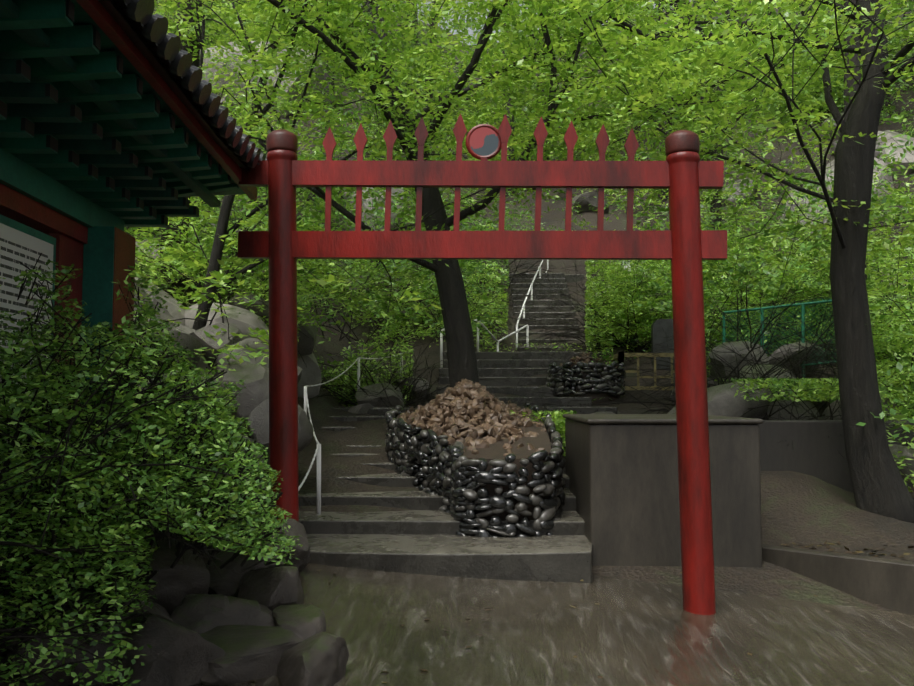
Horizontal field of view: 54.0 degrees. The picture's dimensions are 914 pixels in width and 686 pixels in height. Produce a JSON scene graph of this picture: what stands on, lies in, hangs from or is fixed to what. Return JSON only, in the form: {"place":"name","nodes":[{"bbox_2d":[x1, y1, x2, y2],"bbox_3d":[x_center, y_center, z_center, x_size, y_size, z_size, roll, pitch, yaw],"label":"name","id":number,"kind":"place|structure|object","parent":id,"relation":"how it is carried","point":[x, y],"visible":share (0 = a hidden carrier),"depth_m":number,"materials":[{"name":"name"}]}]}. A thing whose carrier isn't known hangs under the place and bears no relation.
{"place":"outdoors","nodes":[
{"label":"outdoors","id":0,"kind":"place"},
{"bbox_2d":[0,0,913,685],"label":"hillside terrain","id":1,"kind":"structure","parent":0,"point":[800,508],"depth_m":12.90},
{"bbox_2d":[0,0,256,560],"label":"pavilion","id":2,"kind":"structure","parent":1,"relation":"on","point":[105,138],"depth_m":5.13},
{"bbox_2d":[98,0,266,170],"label":"roof tiles","id":3,"kind":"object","parent":2,"relation":"on","point":[143,28],"depth_m":4.72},
{"bbox_2d":[0,253,302,685],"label":"shrub","id":4,"kind":"object","parent":1,"relation":"on","point":[110,534],"depth_m":3.85,"materials":[{"name":"green plant"}]},
{"bbox_2d":[8,475,348,685],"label":"rocks","id":5,"kind":"object","parent":1,"relation":"on","point":[236,625],"visible":0.73,"depth_m":4.55,"materials":[{"name":"stone"}]},
{"bbox_2d":[152,0,627,330],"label":"leaning tree","id":6,"kind":"object","parent":1,"relation":"on","point":[511,142],"depth_m":10.09,"materials":[{"name":"green plant"}]},
{"bbox_2d":[298,273,616,582],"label":"stone steps","id":7,"kind":"structure","parent":1,"relation":"on","point":[563,552],"depth_m":7.54,"materials":[{"name":"stone"}]},
{"bbox_2d":[298,259,548,513],"bbox_3d":[-0.086,-0.234,14.247,1.616,4.908,14.985,-1,-4,15],"label":"railing chain","id":8,"kind":"object","parent":7,"relation":"on","point":[318,449],"visible":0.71,"depth_m":12.42,"materials":[{"name":"white paint"}]},
{"bbox_2d":[397,408,550,520],"bbox_3d":[0.113,1.330,9.304,1.589,1.408,3.531,0,-4,2],"label":"planter","id":9,"kind":"object","parent":7,"relation":"on","point":[496,450],"visible":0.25,"depth_m":7.83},
{"bbox_2d":[400,378,546,455],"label":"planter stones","id":10,"kind":"object","parent":9,"relation":"in","point":[461,410],"visible":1,"depth_m":9.06,"materials":[{"name":"brown stone"}]},
{"bbox_2d":[385,403,565,536],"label":"planter pebbles","id":11,"kind":"object","parent":9,"relation":"attached to","point":[450,482],"visible":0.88,"depth_m":7.50,"materials":[{"name":"black stone"}]},
{"bbox_2d":[159,0,901,387],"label":"planter tree","id":12,"kind":"object","parent":9,"relation":"in","point":[269,57],"depth_m":9.78,"materials":[{"name":"green plant"}]},
{"bbox_2d":[237,114,726,614],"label":"gate","id":13,"kind":"structure","parent":1,"relation":"on","point":[685,244],"depth_m":6.45,"materials":[{"name":"red paint"}]},
{"bbox_2d":[68,563,913,685],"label":"wet paving","id":14,"kind":"structure","parent":1,"relation":"on","point":[625,632],"depth_m":5.49,"materials":[{"name":"stone"}]},
{"bbox_2d":[124,0,913,491],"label":"forest foliage","id":15,"kind":"object","parent":1,"relation":"on","point":[176,254],"visible":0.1,"depth_m":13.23,"materials":[{"name":"green plant"}]},
{"bbox_2d":[125,0,913,467],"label":"undergrowth stems","id":16,"kind":"object","parent":1,"relation":"on","point":[797,364],"visible":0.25,"depth_m":12.75,"materials":[{"name":"brown plant"}]},
{"bbox_2d":[133,95,913,483],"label":"slope boulders","id":17,"kind":"structure","parent":1,"relation":"on","point":[251,399],"depth_m":9.77,"materials":[{"name":"stone"}]},
{"bbox_2d":[135,38,913,397],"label":"rock outcrops","id":18,"kind":"object","parent":1,"relation":"on","point":[241,320],"visible":0.17,"depth_m":21.06,"materials":[{"name":"stone"}]},
{"bbox_2d":[159,0,906,292],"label":"forest tree trunks","id":19,"kind":"object","parent":1,"relation":"on","point":[854,59],"visible":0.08,"depth_m":18.79,"materials":[{"name":"brown plant"}]},
{"bbox_2d":[166,0,913,522],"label":"tree","id":20,"kind":"object","parent":1,"relation":"on","point":[732,52],"depth_m":8.32,"materials":[{"name":"green plant"}]},
{"bbox_2d":[250,475,913,682],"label":"leaf litter","id":21,"kind":"object","parent":1,"relation":"on","point":[827,546],"visible":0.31,"depth_m":6.98,"materials":[{"name":"brown plant"}]},
{"bbox_2d":[557,367,619,402],"bbox_3d":[1.888,0.696,13.126,0.967,0.656,0.964,0,-4,2],"label":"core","id":22,"kind":"object","parent":1,"relation":"on","point":[602,399],"visible":0.08,"depth_m":12.68,"materials":[{"name":"black stone"}]},
{"bbox_2d":[546,360,625,395],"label":"cairn pebbles","id":23,"kind":"object","parent":22,"relation":"attached to","point":[555,384],"visible":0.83,"depth_m":12.67,"materials":[{"name":"black stone"}]},
{"bbox_2d":[560,352,616,367],"bbox_3d":[1.941,0.281,13.129,0.852,0.321,0.963,0,-4,2],"label":"pile of stones","id":24,"kind":"object","parent":22,"relation":"on","point":[583,358],"visible":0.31,"depth_m":13.10,"materials":[{"name":"stone"}]},
{"bbox_2d":[605,352,674,395],"bbox_3d":[2.965,0.676,14.200,1.080,0.987,1.880,0,-4,2],"label":"wooden stele fence","id":25,"kind":"object","parent":1,"relation":"on","point":[619,357],"visible":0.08,"depth_m":13.30,"materials":[{"name":"wood"}]},
{"bbox_2d":[651,319,674,370],"bbox_3d":[3.329,0.232,14.317,0.750,1.227,0.500,0,-4,2],"label":"stele","id":26,"kind":"object","parent":1,"relation":"on","point":[658,334],"visible":0.33,"depth_m":14.26,"materials":[{"name":"grey stone"}]},
{"bbox_2d":[563,414,913,566],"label":"concrete retaining wall","id":27,"kind":"structure","parent":1,"relation":"on","point":[622,472],"depth_m":7.10,"materials":[{"name":"grey concrete"}]},
{"bbox_2d":[722,297,836,377],"bbox_3d":[4.983,0.036,13.731,1.997,1.414,0.065,-3,-5,44],"label":"fence","id":28,"kind":"object","parent":1,"relation":"on","point":[802,319],"visible":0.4,"depth_m":13.66,"materials":[{"name":"green metal"}]},
{"bbox_2d":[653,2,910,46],"bbox_3d":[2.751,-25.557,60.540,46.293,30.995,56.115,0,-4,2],"label":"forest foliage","id":29,"kind":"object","parent":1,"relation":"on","point":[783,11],"depth_m":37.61,"materials":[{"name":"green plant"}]},
{"bbox_2d":[762,544,913,615],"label":"bed curb","id":30,"kind":"structure","parent":1,"relation":"on","point":[886,583],"depth_m":6.65,"materials":[{"name":"concrete"}]},
{"bbox_2d":[766,544,913,561],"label":"raised bed soil","id":31,"kind":"structure","parent":1,"relation":"on","point":[897,550],"depth_m":7.20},
{"bbox_2d":[379,0,691,44],"label":"sky","id":32,"kind":"structure","parent":0,"point":[470,31],"materials":[{"name":"white"}]}
]}

